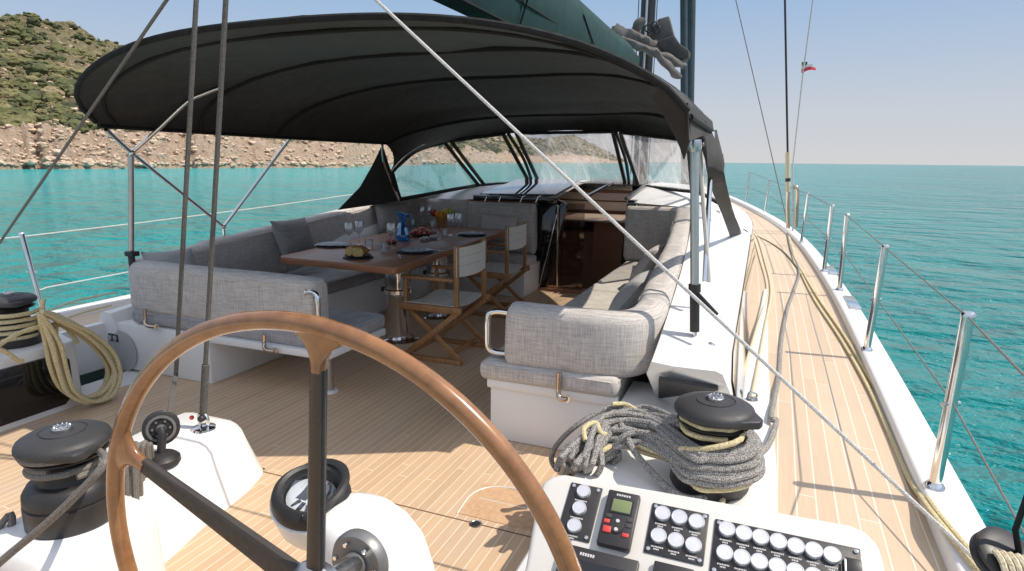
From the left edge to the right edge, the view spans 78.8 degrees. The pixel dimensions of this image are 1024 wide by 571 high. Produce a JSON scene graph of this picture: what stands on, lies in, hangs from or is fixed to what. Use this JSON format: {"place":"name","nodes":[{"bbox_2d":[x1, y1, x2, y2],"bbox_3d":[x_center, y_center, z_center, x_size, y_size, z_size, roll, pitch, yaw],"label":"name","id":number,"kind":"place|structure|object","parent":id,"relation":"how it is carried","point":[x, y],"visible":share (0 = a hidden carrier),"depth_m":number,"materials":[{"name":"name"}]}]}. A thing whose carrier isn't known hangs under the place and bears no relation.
{"place":"outdoors","nodes":[
{"label":"outdoors","id":0,"kind":"place"},
{"bbox_2d":[0,14,623,168],"bbox_3d":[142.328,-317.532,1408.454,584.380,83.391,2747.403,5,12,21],"label":"hills","id":1,"kind":"structure","parent":0,"point":[7,135],"depth_m":189.92,"materials":[{"name":"stone"}]},
{"bbox_2d":[0,24,622,168],"bbox_3d":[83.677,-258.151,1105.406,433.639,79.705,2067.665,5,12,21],"label":"shore boulders","id":2,"kind":"object","parent":1,"relation":"on","point":[88,162],"visible":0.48,"depth_m":161.24,"materials":[{"name":"stone"}]},
{"bbox_2d":[0,12,623,160],"bbox_3d":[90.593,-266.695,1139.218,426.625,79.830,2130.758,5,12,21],"label":"maquis scrub","id":3,"kind":"object","parent":1,"relation":"on","point":[44,95],"visible":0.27,"depth_m":196.34,"materials":[{"name":"green plant"}]},
{"bbox_2d":[0,162,1023,540],"bbox_3d":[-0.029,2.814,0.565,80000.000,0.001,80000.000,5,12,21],"label":"sea","id":4,"kind":"structure","parent":0,"point":[954,234],"depth_m":25.42,"materials":[{"name":"liquid"}]},
{"bbox_2d":[0,179,985,570],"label":"sailing yacht","id":5,"kind":"object","parent":4,"relation":"on","point":[428,463],"visible":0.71,"depth_m":3.51,"materials":[{"name":"white paint"}]},
{"bbox_2d":[0,291,41,349],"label":"winch","id":6,"kind":"object","parent":5,"relation":"on","point":[12,302],"visible":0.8,"depth_m":3.69,"materials":[{"name":"metal"}]},
{"bbox_2d":[0,299,122,403],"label":"yellow rope coil","id":7,"kind":"object","parent":6,"relation":"hanging from","point":[56,357],"visible":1,"depth_m":3.67,"materials":[{"name":"yellow fabric"}]},
{"bbox_2d":[18,232,46,308],"bbox_3d":[-3.523,-0.106,4.574,0.166,0.566,0.068,5,12,21],"label":"stanchion","id":8,"kind":"object","parent":5,"relation":"on","point":[31,271],"visible":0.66,"depth_m":4.56,"materials":[{"name":"metal"}]},
{"bbox_2d":[31,271,127,292],"bbox_3d":[-3.416,0.010,4.898,0.009,0.122,1.390,5,12,21],"label":"lifeline","id":9,"kind":"object","parent":8,"relation":"attached to","point":[82,280],"visible":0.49,"depth_m":4.92,"materials":[{"name":"white metal"}]},
{"bbox_2d":[0,194,352,238],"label":"lifeline","id":10,"kind":"object","parent":8,"relation":"attached to","point":[162,219],"visible":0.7,"depth_m":5.48,"materials":[{"name":"white metal"}]},
{"bbox_2d":[0,357,71,426],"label":"locker door","id":11,"kind":"structure","parent":5,"relation":"in","point":[27,389],"depth_m":3.59,"materials":[{"name":"plastic"}]},
{"bbox_2d":[48,291,116,310],"bbox_3d":[-3.234,0.120,4.701,0.012,0.054,0.534,5,12,21],"label":"lifeline","id":12,"kind":"object","parent":5,"relation":"attached to","point":[82,299],"visible":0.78,"depth_m":4.68,"materials":[{"name":"beige metal"}]},
{"bbox_2d":[0,495,165,570],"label":"winch box","id":13,"kind":"object","parent":5,"relation":"on","point":[91,550],"visible":0.61,"depth_m":1.88,"materials":[{"name":"plastic"}]},
{"bbox_2d":[0,511,15,529],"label":"rope","id":14,"kind":"object","parent":13,"relation":"on","point":[9,518],"visible":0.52,"depth_m":1.91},
{"bbox_2d":[11,419,111,539],"bbox_3d":[-1.378,0.579,1.936,0.253,0.310,0.253,0,11,-4],"label":"winch","id":15,"kind":"object","parent":13,"relation":"on","point":[68,445],"visible":0.84,"depth_m":1.85,"materials":[{"name":"metal"}]},
{"bbox_2d":[0,448,107,566],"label":"winch rope","id":16,"kind":"object","parent":15,"relation":"attached to","point":[95,469],"visible":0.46,"depth_m":1.68,"materials":[{"name":"fabric"}]},
{"bbox_2d":[67,305,111,317],"bbox_3d":[-3.231,0.205,4.706,0.047,0.016,0.499,2,11,8],"label":"deck line","id":17,"kind":"object","parent":5,"relation":"on","point":[98,308],"visible":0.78,"depth_m":4.76,"materials":[{"name":"yellow fabric"}]},
{"bbox_2d":[21,412,263,562],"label":"mainsheet plinth","id":18,"kind":"structure","parent":5,"relation":"on","point":[220,466],"depth_m":2.77,"materials":[{"name":"plastic"}]},
{"bbox_2d":[125,440,153,499],"bbox_3d":[-1.516,0.991,2.554,0.134,0.897,0.440,-5,12,-24],"label":"hanging rope bundle","id":19,"kind":"object","parent":18,"relation":"hanging from","point":[134,478],"visible":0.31,"depth_m":2.36,"materials":[{"name":"fabric"}]},
{"bbox_2d":[141,410,180,468],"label":"turning block","id":20,"kind":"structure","parent":18,"relation":"on","point":[160,429],"depth_m":2.63,"materials":[{"name":"grey metal"}]},
{"bbox_2d":[189,364,216,433],"bbox_3d":[-1.457,0.519,2.919,0.109,0.325,0.109,11,16,43],"label":"mainsheet shackle","id":21,"kind":"object","parent":18,"relation":"on","point":[200,427],"visible":1,"depth_m":2.91,"materials":[{"name":"metal"}]},
{"bbox_2d":[203,0,228,365],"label":"mainsheet","id":22,"kind":"object","parent":21,"relation":"on","point":[217,157],"visible":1,"depth_m":2.65,"materials":[{"name":"grey fabric"}]},
{"bbox_2d":[142,309,158,328],"bbox_3d":[-2.511,0.236,4.314,0.146,0.132,0.042,7,13,29],"label":"backrest hook","id":23,"kind":"object","parent":5,"relation":"attached to","point":[147,325],"visible":1,"depth_m":4.32,"materials":[{"name":"silver metal"}]},
{"bbox_2d":[128,244,328,331],"bbox_3d":[-2.065,0.029,4.300,1.927,0.403,0.673,11,15,41],"label":"backrest cushion","id":24,"kind":"object","parent":5,"relation":"attached to","point":[153,286],"visible":0.71,"depth_m":4.10,"materials":[{"name":"grey fabric"}]},
{"bbox_2d":[141,248,193,264],"bbox_3d":[-2.493,-0.122,4.558,0.340,0.258,0.188,-9,15,-41],"label":"pillow","id":25,"kind":"object","parent":24,"relation":"on","point":[169,256],"visible":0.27,"depth_m":4.53,"materials":[{"name":"grey fabric"}]},
{"bbox_2d":[304,289,320,315],"bbox_3d":[-1.210,0.183,3.815,0.132,0.323,0.053,8,14,34],"label":"grab rail","id":26,"kind":"object","parent":24,"relation":"attached to","point":[315,294],"visible":0.66,"depth_m":3.76,"materials":[{"name":"metal"}]},
{"bbox_2d":[197,225,287,272],"bbox_3d":[-2.360,-0.271,5.510,0.162,0.478,0.911,5,12,21],"label":"backrest cushion","id":27,"kind":"object","parent":5,"relation":"attached to","point":[255,249],"visible":0.48,"depth_m":5.46,"materials":[{"name":"grey fabric"}]},
{"bbox_2d":[132,308,384,346],"bbox_3d":[-1.810,0.233,4.431,1.742,0.106,0.651,5,12,21],"label":"seat cushion","id":28,"kind":"object","parent":5,"relation":"on","point":[368,322],"visible":0.25,"depth_m":4.25,"materials":[{"name":"fabric"}]},
{"bbox_2d":[262,334,277,353],"bbox_3d":[-1.536,0.373,3.931,0.125,0.113,0.042,7,13,31],"label":"backrest hook","id":29,"kind":"object","parent":5,"relation":"attached to","point":[268,350],"visible":1,"depth_m":3.93,"materials":[{"name":"silver metal"}]},
{"bbox_2d":[288,208,353,270],"bbox_3d":[-1.996,-0.485,6.393,0.161,0.561,1.074,5,12,21],"label":"backrest cushion","id":30,"kind":"object","parent":5,"relation":"attached to","point":[327,226],"visible":0.38,"depth_m":6.44,"materials":[{"name":"grey fabric"}]},
{"bbox_2d":[270,217,314,254],"bbox_3d":[-2.023,-0.445,5.791,0.201,0.340,0.460,5,12,21],"label":"pillow","id":31,"kind":"object","parent":30,"relation":"on","point":[293,236],"visible":0.87,"depth_m":5.68,"materials":[{"name":"grey fabric"}]},
{"bbox_2d":[289,267,373,293],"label":"seat cushion","id":32,"kind":"object","parent":5,"relation":"on","point":[337,279],"visible":0.32,"depth_m":5.86,"materials":[{"name":"fabric"}]},
{"bbox_2d":[269,458,434,570],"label":"compass pedestal","id":33,"kind":"object","parent":5,"relation":"on","point":[368,532],"visible":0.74,"depth_m":1.60,"materials":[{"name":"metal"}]},
{"bbox_2d":[106,310,581,570],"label":"steering wheel","id":34,"kind":"object","parent":33,"relation":"attached to","point":[322,339],"visible":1,"depth_m":1.13,"materials":[{"name":"brown wood"}]},
{"bbox_2d":[280,225,504,345],"bbox_3d":[-0.962,-0.066,6.097,1.130,0.750,2.876,4,12,17],"label":"dining table","id":35,"kind":"object","parent":5,"relation":"on","point":[392,265],"visible":0.78,"depth_m":5.24,"materials":[{"name":"brown wood"}]},
{"bbox_2d":[315,241,350,248],"bbox_3d":[-1.599,-0.365,5.573,0.308,0.026,0.308,5,12,21],"label":"plate","id":36,"kind":"object","parent":35,"relation":"on","point":[329,246],"visible":0.75,"depth_m":5.50,"materials":[{"name":"grey ceramic"}]},
{"bbox_2d":[314,243,351,245],"bbox_3d":[-1.592,-0.364,5.537,0.302,0.021,0.130,1,11,2],"label":"napkin","id":37,"kind":"object","parent":36,"relation":"on","point":[340,244],"visible":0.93,"depth_m":5.54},
{"bbox_2d":[343,253,373,259],"bbox_3d":[-1.218,-0.232,4.930,0.239,0.026,0.239,5,12,21],"label":"plate","id":38,"kind":"object","parent":35,"relation":"on","point":[364,257],"visible":0.83,"depth_m":4.86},
{"bbox_2d":[345,245,368,256],"bbox_3d":[-1.236,-0.274,4.925,0.212,0.086,0.152,5,12,21],"label":"bread loaf","id":39,"kind":"object","parent":38,"relation":"on","point":[356,250],"visible":0.98,"depth_m":4.89,"materials":[{"name":"food"}]},
{"bbox_2d":[397,247,432,254],"bbox_3d":[-0.817,-0.292,5.250,0.308,0.026,0.308,5,12,21],"label":"plate","id":40,"kind":"object","parent":35,"relation":"on","point":[402,251],"visible":0.88,"depth_m":5.20,"materials":[{"name":"grey ceramic"}]},
{"bbox_2d":[406,249,425,251],"bbox_3d":[-0.809,-0.297,5.268,0.164,0.022,0.120,-1,11,-7],"label":"napkin","id":41,"kind":"object","parent":40,"relation":"on","point":[412,250],"visible":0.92,"depth_m":5.22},
{"bbox_2d":[407,226,436,236],"bbox_3d":[-0.920,-0.554,6.370,0.310,0.096,0.310,5,12,21],"label":"salad dish","id":42,"kind":"object","parent":35,"relation":"on","point":[422,231],"visible":0.98,"depth_m":6.30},
{"bbox_2d":[435,216,448,225],"bbox_3d":[-0.825,-0.766,7.363,0.170,0.125,0.170,5,12,21],"label":"fruit bowl","id":43,"kind":"object","parent":35,"relation":"on","point":[441,221],"visible":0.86,"depth_m":7.31,"materials":[{"name":"brown wood"}]},
{"bbox_2d":[441,207,454,216],"bbox_3d":[-0.738,-0.853,7.282,0.137,0.135,0.189,5,12,21],"label":"grape bunch","id":44,"kind":"object","parent":43,"relation":"in","point":[451,212],"visible":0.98,"depth_m":7.27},
{"bbox_2d":[457,231,485,236],"bbox_3d":[-0.418,-0.536,6.487,0.308,0.026,0.308,5,12,21],"label":"plate","id":45,"kind":"object","parent":35,"relation":"on","point":[463,234],"visible":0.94,"depth_m":6.42,"materials":[{"name":"grey ceramic"}]},
{"bbox_2d":[374,202,410,232],"bbox_3d":[-1.370,-0.786,7.188,0.420,0.339,0.189,-7,13,-33],"label":"pillow","id":46,"kind":"object","parent":5,"relation":"on","point":[386,214],"visible":0.91,"depth_m":7.12,"materials":[{"name":"grey fabric"}]},
{"bbox_2d":[73,12,718,336],"bbox_3d":[-0.250,-0.860,5.260,4.119,1.811,5.070,5,12,21],"label":"bimini","id":47,"kind":"object","parent":5,"relation":"attached to","point":[384,78],"visible":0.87,"depth_m":4.21,"materials":[{"name":"black fabric"}]},
{"bbox_2d":[374,264,426,279],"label":"seat cushion","id":48,"kind":"object","parent":5,"relation":"on","point":[378,276],"visible":0.05,"depth_m":6.18,"materials":[{"name":"fabric"}]},
{"bbox_2d":[351,198,469,230],"bbox_3d":[-1.316,-0.729,7.514,0.748,0.611,1.587,19,21,57],"label":"backrest cushion","id":49,"kind":"object","parent":5,"relation":"attached to","point":[366,215],"visible":0.35,"depth_m":7.58,"materials":[{"name":"grey fabric"}]},
{"bbox_2d":[398,238,490,365],"bbox_3d":[-0.521,0.094,4.927,0.535,0.905,0.566,5,12,21],"label":"director chair","id":50,"kind":"object","parent":5,"relation":"on","point":[470,260],"visible":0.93,"depth_m":4.78,"materials":[{"name":"brown wood"}]},
{"bbox_2d":[449,253,535,264],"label":"seat cushion","id":51,"kind":"object","parent":5,"relation":"on","point":[515,258],"visible":0.3,"depth_m":7.04,"materials":[{"name":"grey fabric"}]},
{"bbox_2d":[481,213,517,240],"bbox_3d":[-0.160,-0.681,7.312,0.472,0.325,0.164,5,12,21],"label":"pillow","id":52,"kind":"object","parent":51,"relation":"on","point":[492,221],"visible":0.58,"depth_m":7.26,"materials":[{"name":"fabric"}]},
{"bbox_2d":[462,222,529,317],"bbox_3d":[-0.161,-0.184,6.334,0.535,0.905,0.566,5,12,21],"label":"director chair","id":53,"kind":"object","parent":5,"relation":"on","point":[516,237],"visible":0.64,"depth_m":6.20,"materials":[{"name":"brown wood"}]},
{"bbox_2d":[467,201,536,253],"bbox_3d":[-0.120,-0.697,7.457,0.866,0.592,0.162,5,12,21],"label":"backrest cushion","id":54,"kind":"object","parent":5,"relation":"on","point":[523,212],"visible":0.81,"depth_m":7.33,"materials":[{"name":"grey fabric"}]},
{"bbox_2d":[338,112,741,235],"bbox_3d":[0.239,-0.965,6.269,3.964,1.676,5.121,5,12,21],"label":"sprayhood","id":55,"kind":"object","parent":5,"relation":"attached to","point":[379,184],"visible":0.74,"depth_m":7.19,"materials":[{"name":"black fabric"}]},
{"bbox_2d":[391,142,479,200],"bbox_3d":[-0.946,-1.427,7.625,0.241,0.688,2.138,5,12,21],"label":"vinyl window","id":56,"kind":"structure","parent":55,"relation":"in","point":[445,144],"depth_m":7.69,"materials":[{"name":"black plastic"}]},
{"bbox_2d":[450,133,528,185],"bbox_3d":[-0.232,-1.671,8.339,0.521,0.711,1.337,7,13,31],"label":"vinyl window","id":57,"kind":"structure","parent":55,"relation":"in","point":[504,136],"depth_m":8.17,"materials":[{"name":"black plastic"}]},
{"bbox_2d":[515,130,626,184],"bbox_3d":[0.789,-1.657,8.178,1.315,0.695,0.968,5,12,21],"label":"vinyl window","id":58,"kind":"structure","parent":55,"relation":"in","point":[518,137],"depth_m":7.88,"materials":[{"name":"clear plastic"}]},
{"bbox_2d":[619,131,689,192],"bbox_3d":[1.737,-1.412,7.122,0.745,0.715,2.121,-3,12,-16],"label":"vinyl window","id":59,"kind":"structure","parent":55,"relation":"in","point":[621,133],"depth_m":7.37,"materials":[{"name":"clear plastic"}]},
{"bbox_2d":[699,144,717,204],"bbox_3d":[1.919,-1.079,6.029,0.315,0.605,1.834,5,12,19],"label":"vinyl window","id":60,"kind":"structure","parent":55,"relation":"in","point":[713,199],"depth_m":6.10,"materials":[{"name":"clear plastic"}]},
{"bbox_2d":[480,346,627,396],"bbox_3d":[0.323,0.418,3.623,0.770,0.108,0.822,5,12,21],"label":"seat cushion","id":61,"kind":"object","parent":5,"relation":"on","point":[494,367],"visible":0.44,"depth_m":3.25,"materials":[{"name":"grey fabric"}]},
{"bbox_2d":[556,372,570,402],"bbox_3d":[0.258,0.526,3.189,0.079,0.152,0.042,9,14,38],"label":"backrest hook","id":62,"kind":"object","parent":5,"relation":"attached to","point":[565,398],"visible":1,"depth_m":3.19,"materials":[{"name":"silver metal"}]},
{"bbox_2d":[504,297,667,377],"bbox_3d":[0.419,0.277,3.301,0.909,0.361,0.404,-1,11,-6],"label":"backrest cushion","id":63,"kind":"object","parent":5,"relation":"attached to","point":[620,343],"visible":0.91,"depth_m":3.18,"materials":[{"name":"grey fabric"}]},
{"bbox_2d":[484,309,507,355],"bbox_3d":[-0.078,0.255,3.391,0.146,0.275,0.048,4,12,15],"label":"grab rail","id":64,"kind":"object","parent":63,"relation":"attached to","point":[487,320],"visible":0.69,"depth_m":3.38,"materials":[{"name":"metal"}]},
{"bbox_2d":[564,290,616,309],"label":"seat cushion","id":65,"kind":"object","parent":5,"relation":"on","point":[594,299],"visible":0.19,"depth_m":4.88,"materials":[{"name":"beige fabric"}]},
{"bbox_2d":[608,270,652,309],"bbox_3d":[0.853,0.071,4.366,0.283,0.345,0.515,7,13,28],"label":"pillow","id":66,"kind":"object","parent":65,"relation":"on","point":[627,296],"visible":0.55,"depth_m":4.17,"materials":[{"name":"grey fabric"}]},
{"bbox_2d":[585,261,637,292],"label":"seat cushion","id":67,"kind":"object","parent":5,"relation":"on","point":[617,280],"visible":0.28,"depth_m":5.72,"materials":[{"name":"beige fabric"}]},
{"bbox_2d":[630,243,665,280],"bbox_3d":[1.179,-0.166,5.361,0.266,0.372,0.517,5,12,21],"label":"pillow","id":68,"kind":"object","parent":67,"relation":"on","point":[645,263],"visible":0.48,"depth_m":5.16,"materials":[{"name":"fabric"}]},
{"bbox_2d":[630,0,657,190],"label":"mast","id":69,"kind":"object","parent":5,"relation":"on","point":[648,10],"visible":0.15,"depth_m":10.97,"materials":[{"name":"metal"}]},
{"bbox_2d":[433,0,639,64],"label":"boom","id":70,"kind":"object","parent":69,"relation":"attached to","point":[578,19],"visible":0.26,"depth_m":5.93,"materials":[{"name":"green fabric"}]},
{"bbox_2d":[0,0,168,243],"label":"preventer line","id":71,"kind":"object","parent":70,"relation":"attached to","point":[126,58],"visible":1,"depth_m":3.38,"materials":[{"name":"grey fabric"}]},
{"bbox_2d":[167,0,198,413],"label":"mainsheet","id":72,"kind":"object","parent":70,"relation":"hanging from","point":[186,179],"visible":1,"depth_m":2.71,"materials":[{"name":"grey fabric"}]},
{"bbox_2d":[611,16,690,78],"bbox_3d":[2.203,-3.792,9.964,1.270,1.059,0.566,7,13,30],"label":"furled mainsail","id":73,"kind":"object","parent":70,"relation":"attached to","point":[664,47],"visible":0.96,"depth_m":9.81,"materials":[{"name":"fabric"}]},
{"bbox_2d":[374,0,972,559],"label":"preventer line","id":74,"kind":"object","parent":70,"relation":"attached to","point":[740,340],"visible":1,"depth_m":1.99,"materials":[{"name":"white metal"}]},
{"bbox_2d":[623,206,684,261],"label":"backrest cushion","id":75,"kind":"object","parent":5,"relation":"attached to","point":[647,228],"visible":0.71,"depth_m":6.74,"materials":[{"name":"grey fabric"}]},
{"bbox_2d":[549,404,765,488],"bbox_3d":[0.534,0.725,2.462,0.854,0.474,0.447,5,12,21],"label":"rope coil","id":76,"kind":"object","parent":5,"relation":"on","point":[658,430],"visible":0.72,"depth_m":2.36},
{"bbox_2d":[638,251,683,311],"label":"backrest cushion","id":77,"kind":"object","parent":5,"relation":"attached to","point":[661,284],"visible":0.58,"depth_m":3.79,"materials":[{"name":"grey fabric"}]},
{"bbox_2d":[662,222,689,256],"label":"backrest cushion","id":78,"kind":"object","parent":5,"relation":"attached to","point":[678,238],"visible":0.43,"depth_m":4.91,"materials":[{"name":"grey fabric"}]},
{"bbox_2d":[672,207,689,224],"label":"backrest cushion","id":79,"kind":"object","parent":5,"relation":"attached to","point":[682,214],"visible":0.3,"depth_m":5.89,"materials":[{"name":"grey fabric"}]},
{"bbox_2d":[680,0,687,183],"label":"furled headsail","id":80,"kind":"object","parent":5,"relation":"attached to","point":[684,71],"visible":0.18,"depth_m":15.00,"materials":[{"name":"fabric"}]},
{"bbox_2d":[687,0,695,184],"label":"furled headsail","id":81,"kind":"object","parent":5,"relation":"attached to","point":[691,11],"visible":0.31,"depth_m":15.55,"materials":[{"name":"fabric"}]},
{"bbox_2d":[598,233,799,499],"bbox_3d":[2.742,-0.105,6.362,0.689,0.200,9.496,7,13,27],"label":"rope","id":82,"kind":"object","parent":5,"relation":"on","point":[656,476],"visible":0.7,"depth_m":2.73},
{"bbox_2d":[525,475,884,570],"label":"instrument console","id":83,"kind":"object","parent":5,"relation":"on","point":[611,527],"visible":0.98,"depth_m":1.31,"materials":[{"name":"plastic"}]},
{"bbox_2d":[670,391,762,502],"bbox_3d":[0.742,0.573,2.313,0.287,0.352,0.287,0,11,-4],"label":"winch","id":84,"kind":"object","parent":5,"relation":"on","point":[713,409],"visible":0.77,"depth_m":2.22,"materials":[{"name":"metal"}]},
{"bbox_2d":[581,402,751,492],"bbox_3d":[0.600,0.572,2.372,0.631,0.227,0.322,8,14,34],"label":"yellow rope coil","id":85,"kind":"object","parent":84,"relation":"on","point":[724,442],"visible":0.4,"depth_m":2.21,"materials":[{"name":"pale yellow fabric"}]},
{"bbox_2d":[719,238,767,502],"bbox_3d":[2.397,-0.045,6.125,0.231,0.115,8.922,5,12,21],"label":"rope","id":86,"kind":"object","parent":5,"relation":"on","point":[722,500],"visible":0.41,"depth_m":4.58,"materials":[{"name":"fabric"}]},
{"bbox_2d":[733,211,755,398],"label":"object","id":87,"kind":"structure","parent":5,"relation":"in","point":[740,352],"depth_m":4.03,"materials":[{"name":"glass"}]},
{"bbox_2d":[744,171,750,201],"bbox_3d":[5.403,-2.269,14.298,0.106,0.698,0.060,-2,12,-12],"label":"stanchion","id":88,"kind":"object","parent":5,"relation":"on","point":[747,186],"visible":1,"depth_m":14.29,"materials":[{"name":"metal"}]},
{"bbox_2d":[746,391,757,401],"bbox_3d":[1.221,0.558,3.162,0.060,0.043,0.060,5,12,21],"label":"pad eye","id":89,"kind":"object","parent":5,"relation":"on","point":[753,399],"visible":1,"depth_m":3.15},
{"bbox_2d":[735,0,785,216],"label":"halyard line","id":90,"kind":"object","parent":5,"relation":"attached to","point":[760,108],"visible":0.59,"depth_m":10.97,"materials":[{"name":"grey metal"}]},
{"bbox_2d":[750,233,771,397],"bbox_3d":[2.645,-0.141,6.623,0.196,0.112,7.628,5,12,20],"label":"rope","id":91,"kind":"object","parent":5,"relation":"on","point":[754,382],"visible":0.9,"depth_m":4.38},
{"bbox_2d":[763,179,770,210],"bbox_3d":[5.133,-1.818,12.543,0.097,0.648,0.060,-2,12,-12],"label":"stanchion","id":92,"kind":"object","parent":5,"relation":"on","point":[766,195],"visible":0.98,"depth_m":12.54,"materials":[{"name":"metal"}]},
{"bbox_2d":[757,236,796,267],"bbox_3d":[3.557,-0.471,8.320,0.112,0.077,2.779,3,12,12],"label":"rope","id":93,"kind":"object","parent":5,"relation":"on","point":[781,250],"visible":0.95,"depth_m":8.25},
{"bbox_2d":[784,0,790,227],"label":"shroud","id":94,"kind":"object","parent":5,"relation":"attached to","point":[787,172],"visible":1,"depth_m":9.95,"materials":[{"name":"brown metal"}]},
{"bbox_2d":[792,0,813,230],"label":"shroud","id":95,"kind":"object","parent":5,"relation":"attached to","point":[796,215],"visible":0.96,"depth_m":9.71,"materials":[{"name":"white metal"}]},
{"bbox_2d":[801,62,815,72],"bbox_3d":[4.443,-3.277,9.333,0.201,0.163,0.098,7,13,28],"label":"courtesy flag","id":96,"kind":"object","parent":95,"relation":"attached to","point":[808,67],"visible":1,"depth_m":9.32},
{"bbox_2d":[799,192,809,242],"bbox_3d":[4.062,-0.941,8.644,0.090,0.694,0.060,-2,12,-12],"label":"stanchion","id":97,"kind":"object","parent":5,"relation":"on","point":[804,218],"visible":0.94,"depth_m":8.64,"materials":[{"name":"metal"}]},
{"bbox_2d":[820,204,834,271],"bbox_3d":[3.342,-0.499,6.583,0.091,0.711,0.071,-3,12,-19],"label":"stanchion","id":98,"kind":"object","parent":5,"relation":"on","point":[828,238],"visible":1,"depth_m":6.58,"materials":[{"name":"metal"}]},
{"bbox_2d":[752,188,825,235],"bbox_3d":[4.471,-1.383,10.421,0.202,0.245,8.170,4,12,14],"label":"lifeline","id":99,"kind":"object","parent":98,"relation":"attached to","point":[796,212],"visible":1,"depth_m":8.97,"materials":[{"name":"grey metal"}]},
{"bbox_2d":[835,213,849,290],"bbox_3d":[3.023,-0.303,5.679,0.072,0.704,0.089,5,12,21],"label":"stanchion","id":100,"kind":"object","parent":5,"relation":"on","point":[843,255],"visible":1,"depth_m":5.67,"materials":[{"name":"metal"}]},
{"bbox_2d":[860,244,889,351],"bbox_3d":[2.268,0.078,3.895,0.104,0.676,0.070,-7,14,-33],"label":"stanchion","id":101,"kind":"object","parent":5,"relation":"on","point":[874,300],"visible":0.99,"depth_m":3.88,"materials":[{"name":"metal"}]},
{"bbox_2d":[789,235,969,550],"bbox_3d":[2.871,0.022,5.891,0.109,0.138,9.150,5,12,19],"label":"rope","id":102,"kind":"object","parent":5,"relation":"on","point":[947,523],"visible":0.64,"depth_m":3.63,"materials":[{"name":"beige braided synthetic fabric"}]},
{"bbox_2d":[789,236,979,570],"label":"rope","id":103,"kind":"object","parent":5,"relation":"on","point":[928,507],"visible":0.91,"depth_m":2.71,"materials":[{"name":"yellow braided synthetic fabric"}]},
{"bbox_2d":[923,310,976,491],"bbox_3d":[1.567,0.417,2.224,0.099,0.664,0.070,-2,12,-12],"label":"stanchion","id":104,"kind":"object","parent":5,"relation":"on","point":[934,481],"visible":1,"depth_m":2.22,"materials":[{"name":"metal"}]},
{"bbox_2d":[844,252,1023,534],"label":"lifeline","id":105,"kind":"object","parent":104,"relation":"attached to","point":[987,466],"visible":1,"depth_m":2.12,"materials":[{"name":"grey metal"}]},
{"bbox_2d":[847,216,1023,376],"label":"lifeline","id":106,"kind":"object","parent":104,"relation":"attached to","point":[1020,371],"visible":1,"depth_m":2.09,"materials":[{"name":"grey metal"}]},
{"bbox_2d":[969,495,1023,570],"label":"winch","id":107,"kind":"structure","parent":5,"relation":"on","point":[993,548],"depth_m":1.25,"materials":[{"name":"cream rope"},{"name":"black plastic"},{"name":"metal"}]},
{"bbox_2d":[0,0,1023,165],"label":"sky","id":108,"kind":"structure","parent":0,"point":[904,82],"materials":[{"name":"blue"}]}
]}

